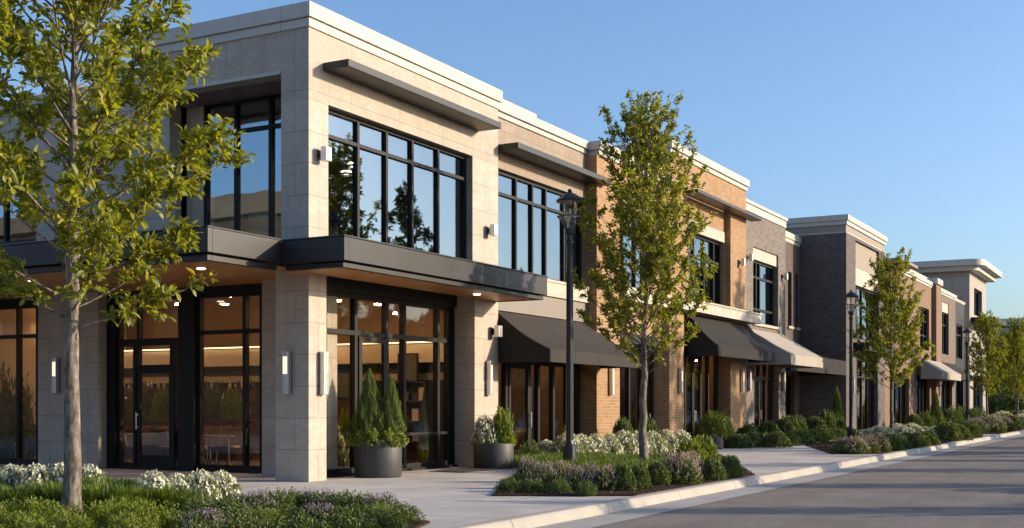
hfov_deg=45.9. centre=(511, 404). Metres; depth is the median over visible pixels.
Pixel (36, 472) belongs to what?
white flowering plant
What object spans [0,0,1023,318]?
sky
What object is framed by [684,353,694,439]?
door
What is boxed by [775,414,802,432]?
round shrub
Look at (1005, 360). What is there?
street tree
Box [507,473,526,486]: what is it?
shrub
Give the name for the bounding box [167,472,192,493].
white flowering plant
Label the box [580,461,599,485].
purple flowering plant
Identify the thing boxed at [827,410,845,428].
round shrub
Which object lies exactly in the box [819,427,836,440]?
round shrub
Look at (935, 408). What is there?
conical evergreen
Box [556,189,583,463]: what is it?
street lamp
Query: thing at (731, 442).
round shrub
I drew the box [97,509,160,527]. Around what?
shrub
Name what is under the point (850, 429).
street lamp
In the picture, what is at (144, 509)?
shrub
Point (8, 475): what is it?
white flowering plant
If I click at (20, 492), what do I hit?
grass clump
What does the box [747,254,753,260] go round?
wall lamp
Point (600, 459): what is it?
grass
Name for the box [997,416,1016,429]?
purple flowering plant
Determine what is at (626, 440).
white flowering plant
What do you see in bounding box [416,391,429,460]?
conical evergreen
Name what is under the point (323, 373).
wall sconce
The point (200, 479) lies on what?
white flowering plant
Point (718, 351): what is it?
tan brick building
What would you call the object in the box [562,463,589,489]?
purple flowering plant
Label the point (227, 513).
shrub
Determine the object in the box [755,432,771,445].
round shrub
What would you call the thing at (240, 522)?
shrub
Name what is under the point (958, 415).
shrub
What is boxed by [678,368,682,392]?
wall sconce
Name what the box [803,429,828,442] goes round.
round shrub
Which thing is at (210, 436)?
dining table
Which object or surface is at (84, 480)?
grass clump
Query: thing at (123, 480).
grass clump
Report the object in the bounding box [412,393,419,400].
display box
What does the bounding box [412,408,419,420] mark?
display box
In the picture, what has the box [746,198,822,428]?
grey brick building
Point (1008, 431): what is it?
mulch
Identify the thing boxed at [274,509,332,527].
shrub
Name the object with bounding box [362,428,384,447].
trailing plant
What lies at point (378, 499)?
purple flowering plant
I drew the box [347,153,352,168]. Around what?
pendant lamp
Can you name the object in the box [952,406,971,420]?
round shrub
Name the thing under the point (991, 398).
shrub
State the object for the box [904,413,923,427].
round shrub
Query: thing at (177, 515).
shrub
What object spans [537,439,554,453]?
white flowering plant
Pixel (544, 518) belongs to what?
kerb
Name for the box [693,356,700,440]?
door
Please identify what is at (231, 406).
leafy shrub
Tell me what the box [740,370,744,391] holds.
wall sconce
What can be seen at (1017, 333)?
street tree
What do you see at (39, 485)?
grass clump
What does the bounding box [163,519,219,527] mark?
shrub
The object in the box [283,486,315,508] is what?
shrub
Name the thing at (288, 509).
shrub
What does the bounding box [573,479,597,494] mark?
shrub
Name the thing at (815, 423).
round shrub
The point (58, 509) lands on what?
shrub
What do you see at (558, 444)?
white flowering plant
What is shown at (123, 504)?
shrub
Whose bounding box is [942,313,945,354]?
window
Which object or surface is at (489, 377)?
wall sconce
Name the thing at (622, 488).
mulch
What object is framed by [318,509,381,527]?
shrub
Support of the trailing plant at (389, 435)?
in the planter pot at (380, 460)
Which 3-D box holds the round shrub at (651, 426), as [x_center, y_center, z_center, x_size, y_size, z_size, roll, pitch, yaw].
[4.044,0.919,36.042,0.934,1.353,0.924,0,0,32]
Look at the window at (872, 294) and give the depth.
66.79 m
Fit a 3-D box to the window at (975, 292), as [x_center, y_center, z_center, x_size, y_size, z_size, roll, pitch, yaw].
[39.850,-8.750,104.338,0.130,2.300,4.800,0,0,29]
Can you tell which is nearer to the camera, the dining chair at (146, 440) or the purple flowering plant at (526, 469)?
the purple flowering plant at (526, 469)
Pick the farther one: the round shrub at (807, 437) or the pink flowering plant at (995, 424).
the pink flowering plant at (995, 424)
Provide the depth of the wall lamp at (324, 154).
23.57 m
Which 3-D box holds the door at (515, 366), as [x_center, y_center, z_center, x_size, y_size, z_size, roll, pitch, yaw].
[0.212,0.200,31.586,0.144,2.500,1.148,0,0,29]
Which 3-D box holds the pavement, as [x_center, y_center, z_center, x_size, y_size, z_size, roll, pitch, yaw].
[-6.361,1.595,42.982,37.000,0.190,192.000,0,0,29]
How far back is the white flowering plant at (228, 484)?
17.69 m
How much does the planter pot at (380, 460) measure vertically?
0.776 m
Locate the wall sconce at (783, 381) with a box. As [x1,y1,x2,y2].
[782,372,785,390]
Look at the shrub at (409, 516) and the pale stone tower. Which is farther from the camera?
the pale stone tower
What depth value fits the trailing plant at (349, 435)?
25.09 m
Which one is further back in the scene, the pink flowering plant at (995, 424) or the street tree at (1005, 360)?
the street tree at (1005, 360)
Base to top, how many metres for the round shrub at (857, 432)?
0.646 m
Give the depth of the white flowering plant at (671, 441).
35.35 m
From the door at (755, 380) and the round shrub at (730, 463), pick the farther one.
the door at (755, 380)
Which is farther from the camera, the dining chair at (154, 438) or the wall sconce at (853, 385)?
the wall sconce at (853, 385)
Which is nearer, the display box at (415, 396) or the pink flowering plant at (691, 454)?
the pink flowering plant at (691, 454)
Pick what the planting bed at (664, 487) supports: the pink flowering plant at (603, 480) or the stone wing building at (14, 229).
the pink flowering plant at (603, 480)
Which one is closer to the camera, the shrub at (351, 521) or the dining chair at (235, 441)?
the shrub at (351, 521)
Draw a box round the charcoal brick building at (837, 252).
[785,214,917,431]
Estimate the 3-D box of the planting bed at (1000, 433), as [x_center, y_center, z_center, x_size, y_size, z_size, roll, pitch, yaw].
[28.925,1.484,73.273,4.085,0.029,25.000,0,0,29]
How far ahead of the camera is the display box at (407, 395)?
30.24 m
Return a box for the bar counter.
[124,419,254,460]
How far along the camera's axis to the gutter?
21.93 m
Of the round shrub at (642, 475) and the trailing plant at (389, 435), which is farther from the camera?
the trailing plant at (389, 435)
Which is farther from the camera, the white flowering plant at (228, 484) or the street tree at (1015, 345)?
the street tree at (1015, 345)
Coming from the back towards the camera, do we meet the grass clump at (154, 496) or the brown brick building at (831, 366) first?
the brown brick building at (831, 366)
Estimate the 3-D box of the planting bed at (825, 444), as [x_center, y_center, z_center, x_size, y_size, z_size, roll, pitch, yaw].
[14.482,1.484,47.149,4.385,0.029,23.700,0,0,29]
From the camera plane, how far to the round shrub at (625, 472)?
20.78 m
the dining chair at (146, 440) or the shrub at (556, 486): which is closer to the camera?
the shrub at (556, 486)
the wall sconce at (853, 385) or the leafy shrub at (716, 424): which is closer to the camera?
the leafy shrub at (716, 424)
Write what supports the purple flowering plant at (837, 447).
on the planting bed at (825, 444)
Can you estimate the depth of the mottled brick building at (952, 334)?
92.03 m
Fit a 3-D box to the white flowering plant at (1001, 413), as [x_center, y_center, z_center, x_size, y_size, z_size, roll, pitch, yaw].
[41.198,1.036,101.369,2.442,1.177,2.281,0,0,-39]
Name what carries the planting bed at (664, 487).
on the pavement
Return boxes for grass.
[514,451,703,472]
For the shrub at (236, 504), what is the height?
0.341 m
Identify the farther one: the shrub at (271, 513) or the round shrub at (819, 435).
the round shrub at (819, 435)
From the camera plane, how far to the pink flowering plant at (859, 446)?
36.59 m
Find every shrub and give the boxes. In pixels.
[0,361,35,458]
[0,499,33,521]
[0,509,49,527]
[6,494,71,522]
[30,503,87,527]
[37,510,103,527]
[72,499,121,527]
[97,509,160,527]
[98,494,146,524]
[110,498,175,527]
[124,375,152,418]
[148,386,168,418]
[157,505,199,527]
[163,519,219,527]
[171,495,228,516]
[204,380,223,419]
[210,494,253,512]
[210,503,261,525]
[212,508,276,527]
[219,387,241,419]
[245,506,287,526]
[262,486,297,510]
[269,502,314,526]
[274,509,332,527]
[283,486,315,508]
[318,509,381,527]
[321,489,360,510]
[325,502,367,521]
[337,408,349,467]
[342,489,381,508]
[353,501,402,520]
[355,501,411,527]
[377,499,426,522]
[490,406,516,445]
[493,475,521,490]
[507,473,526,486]
[516,440,546,455]
[517,476,549,492]
[545,477,572,493]
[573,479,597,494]
[610,463,636,490]
[611,418,634,438]
[631,462,652,488]
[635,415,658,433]
[647,460,671,484]
[675,437,711,461]
[688,433,722,460]
[697,410,730,438]
[699,456,727,479]
[720,454,743,476]
[722,415,733,445]
[724,433,755,447]
[735,421,758,441]
[741,431,764,447]
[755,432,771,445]
[758,420,781,433]
[761,430,793,447]
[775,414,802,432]
[781,431,801,445]
[793,429,816,444]
[795,413,809,430]
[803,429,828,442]
[806,415,827,431]
[819,409,836,430]
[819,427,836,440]
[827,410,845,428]
[831,428,846,438]
[840,426,859,434]
[879,434,905,450]
[893,433,912,448]
[901,432,922,447]
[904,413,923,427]
[910,431,931,446]
[919,409,935,427]
[920,429,940,445]
[933,420,963,440]
[941,408,957,424]
[947,404,965,423]
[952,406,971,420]
[956,424,973,440]
[961,419,983,437]
[969,408,977,420]
[974,405,985,417]
[987,381,1000,413]
[988,383,1023,414]
[1007,415,1023,428]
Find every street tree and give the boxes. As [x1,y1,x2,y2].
[0,0,256,514]
[564,90,718,458]
[844,245,936,429]
[963,309,1013,415]
[987,336,1016,390]
[987,359,1000,397]
[993,331,1021,397]
[997,315,1023,415]
[997,343,1023,409]
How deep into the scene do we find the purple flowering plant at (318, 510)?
14.77 m
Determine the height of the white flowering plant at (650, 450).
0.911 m
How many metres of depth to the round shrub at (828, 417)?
54.61 m
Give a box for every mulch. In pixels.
[494,454,751,494]
[806,437,974,452]
[982,428,1023,433]
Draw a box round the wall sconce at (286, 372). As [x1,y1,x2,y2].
[282,351,291,393]
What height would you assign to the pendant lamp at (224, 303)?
0.450 m
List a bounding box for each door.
[135,368,171,466]
[358,337,386,414]
[508,364,531,456]
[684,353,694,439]
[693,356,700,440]
[754,379,760,426]
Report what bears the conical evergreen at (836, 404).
on the planting bed
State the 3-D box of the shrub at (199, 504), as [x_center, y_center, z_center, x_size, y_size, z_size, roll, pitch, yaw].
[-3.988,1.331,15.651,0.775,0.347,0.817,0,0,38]
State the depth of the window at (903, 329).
75.80 m
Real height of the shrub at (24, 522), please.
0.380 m
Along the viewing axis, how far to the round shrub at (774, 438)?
42.12 m
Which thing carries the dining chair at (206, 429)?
in the corner shop building at (298, 238)
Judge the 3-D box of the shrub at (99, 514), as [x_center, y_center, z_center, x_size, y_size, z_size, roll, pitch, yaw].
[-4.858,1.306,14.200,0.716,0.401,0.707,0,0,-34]
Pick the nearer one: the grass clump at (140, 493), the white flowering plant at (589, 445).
the grass clump at (140, 493)
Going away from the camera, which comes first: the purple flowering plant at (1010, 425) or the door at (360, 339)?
the door at (360, 339)
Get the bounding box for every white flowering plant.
[0,463,23,493]
[12,462,53,488]
[42,461,63,485]
[82,463,107,479]
[133,468,175,491]
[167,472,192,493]
[185,468,223,505]
[209,470,242,501]
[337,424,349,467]
[470,414,498,447]
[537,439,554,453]
[551,431,585,452]
[575,433,599,455]
[587,433,610,453]
[602,432,627,455]
[615,430,638,455]
[632,430,654,455]
[646,431,667,455]
[659,429,678,454]
[673,429,691,447]
[857,427,874,439]
[866,425,896,437]
[887,423,905,429]
[892,425,913,435]
[909,425,928,437]
[920,426,939,437]
[992,411,1011,416]
[1016,413,1023,421]
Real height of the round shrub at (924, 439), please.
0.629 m
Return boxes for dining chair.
[124,430,132,461]
[127,426,154,461]
[147,426,168,454]
[149,426,166,454]
[155,428,168,454]
[204,425,210,443]
[204,427,221,463]
[205,426,231,461]
[215,427,241,464]
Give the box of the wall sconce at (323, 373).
[319,352,328,394]
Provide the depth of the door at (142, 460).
27.97 m
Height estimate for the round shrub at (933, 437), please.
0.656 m
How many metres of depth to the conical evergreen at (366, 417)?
25.02 m
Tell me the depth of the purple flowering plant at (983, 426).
62.78 m
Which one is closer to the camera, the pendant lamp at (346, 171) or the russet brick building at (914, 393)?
the pendant lamp at (346, 171)
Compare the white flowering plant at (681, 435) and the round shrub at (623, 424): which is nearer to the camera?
the round shrub at (623, 424)
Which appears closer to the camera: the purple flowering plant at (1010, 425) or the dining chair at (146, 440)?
the dining chair at (146, 440)
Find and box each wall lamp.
[317,146,331,161]
[487,224,497,236]
[491,325,501,336]
[739,258,745,265]
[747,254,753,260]
[782,273,787,279]
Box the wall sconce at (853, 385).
[853,377,854,393]
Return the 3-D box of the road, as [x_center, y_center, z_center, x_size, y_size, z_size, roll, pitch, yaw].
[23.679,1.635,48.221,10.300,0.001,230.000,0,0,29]
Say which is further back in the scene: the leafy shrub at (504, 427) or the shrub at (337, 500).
the leafy shrub at (504, 427)
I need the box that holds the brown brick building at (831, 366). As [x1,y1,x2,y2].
[785,230,845,418]
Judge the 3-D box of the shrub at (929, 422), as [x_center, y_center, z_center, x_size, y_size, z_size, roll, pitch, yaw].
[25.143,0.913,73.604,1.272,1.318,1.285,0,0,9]
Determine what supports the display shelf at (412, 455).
in the corner shop building at (298, 238)
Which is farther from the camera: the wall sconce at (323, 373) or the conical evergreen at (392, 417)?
the conical evergreen at (392, 417)
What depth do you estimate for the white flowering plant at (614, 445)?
32.76 m
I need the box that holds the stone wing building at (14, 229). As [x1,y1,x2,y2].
[0,77,186,244]
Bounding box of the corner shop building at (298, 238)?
[0,0,547,481]
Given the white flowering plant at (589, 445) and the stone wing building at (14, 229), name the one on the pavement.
the stone wing building at (14, 229)
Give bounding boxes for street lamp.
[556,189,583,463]
[843,290,858,440]
[962,328,971,421]
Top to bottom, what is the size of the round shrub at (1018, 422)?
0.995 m
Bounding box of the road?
[592,436,1023,527]
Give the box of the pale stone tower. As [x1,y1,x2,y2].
[911,259,1007,414]
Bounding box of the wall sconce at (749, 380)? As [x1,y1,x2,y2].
[747,370,751,390]
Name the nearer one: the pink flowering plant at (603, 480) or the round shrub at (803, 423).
the pink flowering plant at (603, 480)
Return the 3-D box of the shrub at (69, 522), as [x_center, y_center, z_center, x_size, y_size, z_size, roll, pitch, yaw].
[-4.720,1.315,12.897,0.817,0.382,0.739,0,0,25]
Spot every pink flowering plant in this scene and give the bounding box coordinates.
[547,459,571,481]
[591,463,621,490]
[661,451,680,467]
[664,450,704,483]
[683,449,706,478]
[839,435,871,453]
[870,432,892,451]
[977,414,1006,431]
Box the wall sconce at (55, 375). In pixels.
[51,358,59,392]
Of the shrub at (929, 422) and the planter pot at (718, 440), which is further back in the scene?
the shrub at (929, 422)
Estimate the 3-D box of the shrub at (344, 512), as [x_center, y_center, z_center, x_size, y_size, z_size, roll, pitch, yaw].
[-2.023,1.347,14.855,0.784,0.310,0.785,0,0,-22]
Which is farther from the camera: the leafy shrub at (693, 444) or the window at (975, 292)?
the window at (975, 292)
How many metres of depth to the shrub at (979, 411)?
92.70 m
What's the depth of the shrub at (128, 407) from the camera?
33.25 m
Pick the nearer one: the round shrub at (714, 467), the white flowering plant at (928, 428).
the round shrub at (714, 467)
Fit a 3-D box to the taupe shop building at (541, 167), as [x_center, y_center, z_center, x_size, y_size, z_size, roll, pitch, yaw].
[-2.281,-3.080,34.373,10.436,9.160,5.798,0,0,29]
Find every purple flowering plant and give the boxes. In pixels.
[179,506,227,527]
[228,489,280,515]
[289,502,347,523]
[296,488,335,508]
[362,491,406,508]
[513,456,541,478]
[530,462,558,487]
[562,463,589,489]
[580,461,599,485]
[829,435,859,452]
[859,433,880,452]
[959,417,991,432]
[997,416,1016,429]
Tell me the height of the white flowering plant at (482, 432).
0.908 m
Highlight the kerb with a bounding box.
[447,430,1023,527]
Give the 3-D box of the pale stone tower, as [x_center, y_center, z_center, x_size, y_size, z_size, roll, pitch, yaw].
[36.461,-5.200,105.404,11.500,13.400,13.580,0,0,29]
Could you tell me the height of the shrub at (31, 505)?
0.434 m
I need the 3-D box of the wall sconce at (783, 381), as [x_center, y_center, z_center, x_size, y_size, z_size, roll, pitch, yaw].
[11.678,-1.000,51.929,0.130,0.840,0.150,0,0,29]
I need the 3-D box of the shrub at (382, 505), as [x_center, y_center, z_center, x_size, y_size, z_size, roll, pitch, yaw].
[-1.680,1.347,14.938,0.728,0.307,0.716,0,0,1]
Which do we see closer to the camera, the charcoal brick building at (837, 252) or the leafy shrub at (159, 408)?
the leafy shrub at (159, 408)
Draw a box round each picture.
[337,371,349,398]
[397,353,417,381]
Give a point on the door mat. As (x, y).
(469, 469)
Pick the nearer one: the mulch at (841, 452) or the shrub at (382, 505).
the shrub at (382, 505)
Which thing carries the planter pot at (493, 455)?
on the pavement
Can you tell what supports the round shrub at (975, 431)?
on the planting bed at (825, 444)
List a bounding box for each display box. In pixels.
[406,391,408,400]
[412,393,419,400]
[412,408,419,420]
[412,435,417,440]
[419,387,423,400]
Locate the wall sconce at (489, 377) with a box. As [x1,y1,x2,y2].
[486,361,492,394]
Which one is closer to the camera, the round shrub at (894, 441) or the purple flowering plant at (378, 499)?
the purple flowering plant at (378, 499)
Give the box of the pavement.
[0,431,995,527]
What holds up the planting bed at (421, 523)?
on the pavement
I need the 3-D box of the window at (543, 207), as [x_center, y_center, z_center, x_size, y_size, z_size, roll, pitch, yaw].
[0.667,-4.645,32.495,0.130,2.550,5.328,0,0,29]
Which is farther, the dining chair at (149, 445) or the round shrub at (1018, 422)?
the round shrub at (1018, 422)
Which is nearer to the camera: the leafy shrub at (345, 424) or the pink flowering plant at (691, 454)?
the pink flowering plant at (691, 454)
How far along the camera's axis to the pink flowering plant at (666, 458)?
23.04 m
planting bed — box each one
[3,497,429,527]
[492,454,754,495]
[805,438,966,454]
[983,429,1023,433]
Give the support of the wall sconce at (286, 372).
attached to the corner shop building at (298, 238)
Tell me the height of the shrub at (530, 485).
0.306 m
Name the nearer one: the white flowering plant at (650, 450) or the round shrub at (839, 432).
the white flowering plant at (650, 450)
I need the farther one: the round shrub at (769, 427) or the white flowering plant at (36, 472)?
the round shrub at (769, 427)
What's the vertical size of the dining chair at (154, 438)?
0.921 m
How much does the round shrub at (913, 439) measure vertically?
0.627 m
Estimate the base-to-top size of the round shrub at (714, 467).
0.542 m
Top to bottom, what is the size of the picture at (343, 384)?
0.720 m
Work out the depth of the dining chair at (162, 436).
28.07 m
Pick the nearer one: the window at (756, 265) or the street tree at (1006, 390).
the window at (756, 265)
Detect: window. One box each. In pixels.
[0,160,35,243]
[204,94,280,236]
[328,108,465,258]
[498,170,580,283]
[620,214,644,287]
[689,234,719,303]
[753,261,772,325]
[856,286,874,340]
[893,298,904,344]
[920,309,925,349]
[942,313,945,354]
[956,324,960,358]
[974,290,977,315]
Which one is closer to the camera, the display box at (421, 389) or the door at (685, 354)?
the display box at (421, 389)
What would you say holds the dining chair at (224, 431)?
in the corner shop building at (298, 238)
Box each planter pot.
[354,440,401,477]
[473,443,513,468]
[704,434,722,448]
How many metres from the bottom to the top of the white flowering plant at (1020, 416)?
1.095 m
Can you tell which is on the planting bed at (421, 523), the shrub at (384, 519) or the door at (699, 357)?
the shrub at (384, 519)
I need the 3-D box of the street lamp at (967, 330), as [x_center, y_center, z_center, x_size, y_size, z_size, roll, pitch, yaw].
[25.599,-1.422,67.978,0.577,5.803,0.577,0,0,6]
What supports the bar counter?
in the corner shop building at (298, 238)
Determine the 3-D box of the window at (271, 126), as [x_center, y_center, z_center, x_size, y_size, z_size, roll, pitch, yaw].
[-5.300,-4.895,25.840,3.300,3.350,0.130,0,0,29]
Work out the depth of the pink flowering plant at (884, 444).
38.01 m
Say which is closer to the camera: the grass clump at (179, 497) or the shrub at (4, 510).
the shrub at (4, 510)
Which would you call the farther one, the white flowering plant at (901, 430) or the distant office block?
the distant office block
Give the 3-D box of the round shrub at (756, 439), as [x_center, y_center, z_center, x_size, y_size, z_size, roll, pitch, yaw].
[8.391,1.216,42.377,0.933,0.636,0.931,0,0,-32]
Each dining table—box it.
[125,433,159,454]
[168,435,233,464]
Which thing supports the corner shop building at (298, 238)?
on the pavement
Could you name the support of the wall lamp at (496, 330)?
attached to the corner shop building at (298, 238)
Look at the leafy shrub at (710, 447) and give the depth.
30.78 m
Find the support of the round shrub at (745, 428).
on the planting bed
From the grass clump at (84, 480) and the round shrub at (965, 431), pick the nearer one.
the grass clump at (84, 480)
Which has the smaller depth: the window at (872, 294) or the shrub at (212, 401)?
the shrub at (212, 401)
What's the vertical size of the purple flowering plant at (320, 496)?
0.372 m
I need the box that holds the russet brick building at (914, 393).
[885,261,960,425]
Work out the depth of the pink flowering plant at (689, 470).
22.43 m
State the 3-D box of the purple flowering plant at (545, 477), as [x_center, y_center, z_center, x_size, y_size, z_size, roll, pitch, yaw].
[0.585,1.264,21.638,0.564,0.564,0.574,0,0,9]
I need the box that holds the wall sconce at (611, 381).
[609,368,614,394]
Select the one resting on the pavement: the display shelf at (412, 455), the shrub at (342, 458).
the shrub at (342, 458)
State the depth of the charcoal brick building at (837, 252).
62.90 m
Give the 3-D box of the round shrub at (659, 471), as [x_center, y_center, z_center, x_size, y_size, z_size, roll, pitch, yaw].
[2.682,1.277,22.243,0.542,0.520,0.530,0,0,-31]
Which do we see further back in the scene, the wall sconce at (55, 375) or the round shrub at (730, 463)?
the wall sconce at (55, 375)
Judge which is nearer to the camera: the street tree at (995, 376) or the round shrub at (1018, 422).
the round shrub at (1018, 422)
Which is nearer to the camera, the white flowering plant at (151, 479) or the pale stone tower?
the white flowering plant at (151, 479)
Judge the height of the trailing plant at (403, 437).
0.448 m
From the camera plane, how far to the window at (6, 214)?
29.12 m
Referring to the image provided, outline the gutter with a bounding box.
[535,433,1023,527]
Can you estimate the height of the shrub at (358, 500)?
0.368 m
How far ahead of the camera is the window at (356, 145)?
26.93 m
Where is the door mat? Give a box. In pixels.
[431,467,515,472]
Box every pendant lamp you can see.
[220,298,228,305]
[341,121,351,176]
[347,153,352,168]
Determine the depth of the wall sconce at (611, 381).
35.29 m
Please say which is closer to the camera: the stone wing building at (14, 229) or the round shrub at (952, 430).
the stone wing building at (14, 229)
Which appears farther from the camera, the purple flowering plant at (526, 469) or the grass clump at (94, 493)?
the purple flowering plant at (526, 469)
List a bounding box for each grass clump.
[0,482,45,509]
[18,479,60,503]
[37,479,91,511]
[81,480,134,514]
[82,473,120,488]
[84,476,139,488]
[104,483,155,507]
[128,484,181,510]
[147,483,206,511]
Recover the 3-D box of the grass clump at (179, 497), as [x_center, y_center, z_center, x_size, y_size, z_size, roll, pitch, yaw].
[-4.432,1.267,15.951,0.936,0.426,0.932,0,0,3]
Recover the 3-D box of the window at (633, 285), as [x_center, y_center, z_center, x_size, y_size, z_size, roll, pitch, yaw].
[3.599,-4.770,37.654,0.130,2.460,3.000,0,0,29]
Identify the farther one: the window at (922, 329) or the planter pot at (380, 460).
the window at (922, 329)
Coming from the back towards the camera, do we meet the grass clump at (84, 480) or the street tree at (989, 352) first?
the street tree at (989, 352)
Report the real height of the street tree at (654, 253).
8.724 m
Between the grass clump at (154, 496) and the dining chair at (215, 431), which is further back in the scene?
the dining chair at (215, 431)
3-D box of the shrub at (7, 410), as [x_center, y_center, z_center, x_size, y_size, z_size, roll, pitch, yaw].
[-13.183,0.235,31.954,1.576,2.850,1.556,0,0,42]
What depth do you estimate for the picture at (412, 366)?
30.01 m
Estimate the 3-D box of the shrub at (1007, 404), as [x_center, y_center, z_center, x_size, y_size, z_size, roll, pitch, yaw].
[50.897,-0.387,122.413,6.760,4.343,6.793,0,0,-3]
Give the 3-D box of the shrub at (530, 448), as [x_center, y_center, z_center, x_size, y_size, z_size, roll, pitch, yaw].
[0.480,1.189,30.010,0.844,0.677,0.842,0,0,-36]
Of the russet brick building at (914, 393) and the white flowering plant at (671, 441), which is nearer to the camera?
the white flowering plant at (671, 441)
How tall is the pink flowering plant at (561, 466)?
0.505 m
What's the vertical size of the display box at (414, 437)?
0.168 m
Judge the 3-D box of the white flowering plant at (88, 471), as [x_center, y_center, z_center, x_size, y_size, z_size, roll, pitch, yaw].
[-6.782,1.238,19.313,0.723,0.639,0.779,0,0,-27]
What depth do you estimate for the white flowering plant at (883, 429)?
46.05 m
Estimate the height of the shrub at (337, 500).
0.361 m
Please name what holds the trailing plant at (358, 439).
in the planter pot at (380, 460)
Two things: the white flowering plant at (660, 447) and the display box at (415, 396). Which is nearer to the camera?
the display box at (415, 396)
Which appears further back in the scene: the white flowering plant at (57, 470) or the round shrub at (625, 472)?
the round shrub at (625, 472)
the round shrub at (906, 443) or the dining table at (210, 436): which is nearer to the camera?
the dining table at (210, 436)
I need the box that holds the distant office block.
[987,318,1023,399]
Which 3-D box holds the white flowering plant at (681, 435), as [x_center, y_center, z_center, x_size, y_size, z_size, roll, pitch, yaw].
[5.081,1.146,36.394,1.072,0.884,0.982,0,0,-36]
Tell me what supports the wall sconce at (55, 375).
attached to the corner shop building at (298, 238)
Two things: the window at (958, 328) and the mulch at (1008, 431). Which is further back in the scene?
the window at (958, 328)
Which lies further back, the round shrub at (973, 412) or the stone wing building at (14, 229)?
the round shrub at (973, 412)
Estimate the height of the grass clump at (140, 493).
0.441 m
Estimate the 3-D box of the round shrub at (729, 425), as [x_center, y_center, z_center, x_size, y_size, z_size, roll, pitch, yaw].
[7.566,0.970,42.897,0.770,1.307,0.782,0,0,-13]
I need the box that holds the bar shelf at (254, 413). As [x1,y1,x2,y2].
[124,379,258,417]
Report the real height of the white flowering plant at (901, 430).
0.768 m
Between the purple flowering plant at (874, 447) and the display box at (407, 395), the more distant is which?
the purple flowering plant at (874, 447)
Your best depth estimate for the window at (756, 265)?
49.87 m
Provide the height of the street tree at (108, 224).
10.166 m
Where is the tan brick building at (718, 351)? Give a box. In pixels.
[573,140,774,440]
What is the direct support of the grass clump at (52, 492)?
on the planting bed at (421, 523)
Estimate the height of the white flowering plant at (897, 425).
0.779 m
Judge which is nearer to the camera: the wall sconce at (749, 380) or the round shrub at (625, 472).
the round shrub at (625, 472)
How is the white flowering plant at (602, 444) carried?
on the planting bed at (664, 487)
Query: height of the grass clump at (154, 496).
0.420 m
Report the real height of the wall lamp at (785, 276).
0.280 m
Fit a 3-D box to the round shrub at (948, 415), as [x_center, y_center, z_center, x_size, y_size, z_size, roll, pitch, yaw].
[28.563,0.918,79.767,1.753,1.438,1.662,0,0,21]
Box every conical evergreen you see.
[349,369,387,437]
[377,374,406,435]
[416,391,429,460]
[831,386,845,423]
[927,390,943,425]
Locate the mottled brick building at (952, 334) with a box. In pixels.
[910,269,972,409]
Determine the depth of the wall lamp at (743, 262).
45.80 m
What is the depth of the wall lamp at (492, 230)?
29.40 m
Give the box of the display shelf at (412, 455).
[389,381,432,462]
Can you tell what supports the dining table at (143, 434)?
in the corner shop building at (298, 238)
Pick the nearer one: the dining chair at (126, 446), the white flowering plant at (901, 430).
the dining chair at (126, 446)
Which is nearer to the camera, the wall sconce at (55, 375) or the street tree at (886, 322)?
the wall sconce at (55, 375)
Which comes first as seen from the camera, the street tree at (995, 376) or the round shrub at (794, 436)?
the round shrub at (794, 436)
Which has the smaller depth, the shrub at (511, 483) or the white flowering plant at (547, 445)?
the shrub at (511, 483)
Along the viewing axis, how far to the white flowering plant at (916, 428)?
49.70 m
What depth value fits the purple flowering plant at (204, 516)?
13.88 m
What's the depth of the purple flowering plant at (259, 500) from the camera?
16.19 m
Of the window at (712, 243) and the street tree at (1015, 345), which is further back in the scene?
the street tree at (1015, 345)
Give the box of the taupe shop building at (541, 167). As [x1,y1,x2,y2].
[498,99,638,456]
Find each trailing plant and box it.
[345,431,354,446]
[349,428,368,447]
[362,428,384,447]
[379,428,400,446]
[392,428,409,447]
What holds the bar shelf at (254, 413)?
attached to the corner shop building at (298, 238)
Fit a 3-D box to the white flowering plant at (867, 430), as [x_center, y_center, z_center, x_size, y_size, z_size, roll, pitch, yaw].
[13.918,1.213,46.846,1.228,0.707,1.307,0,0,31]

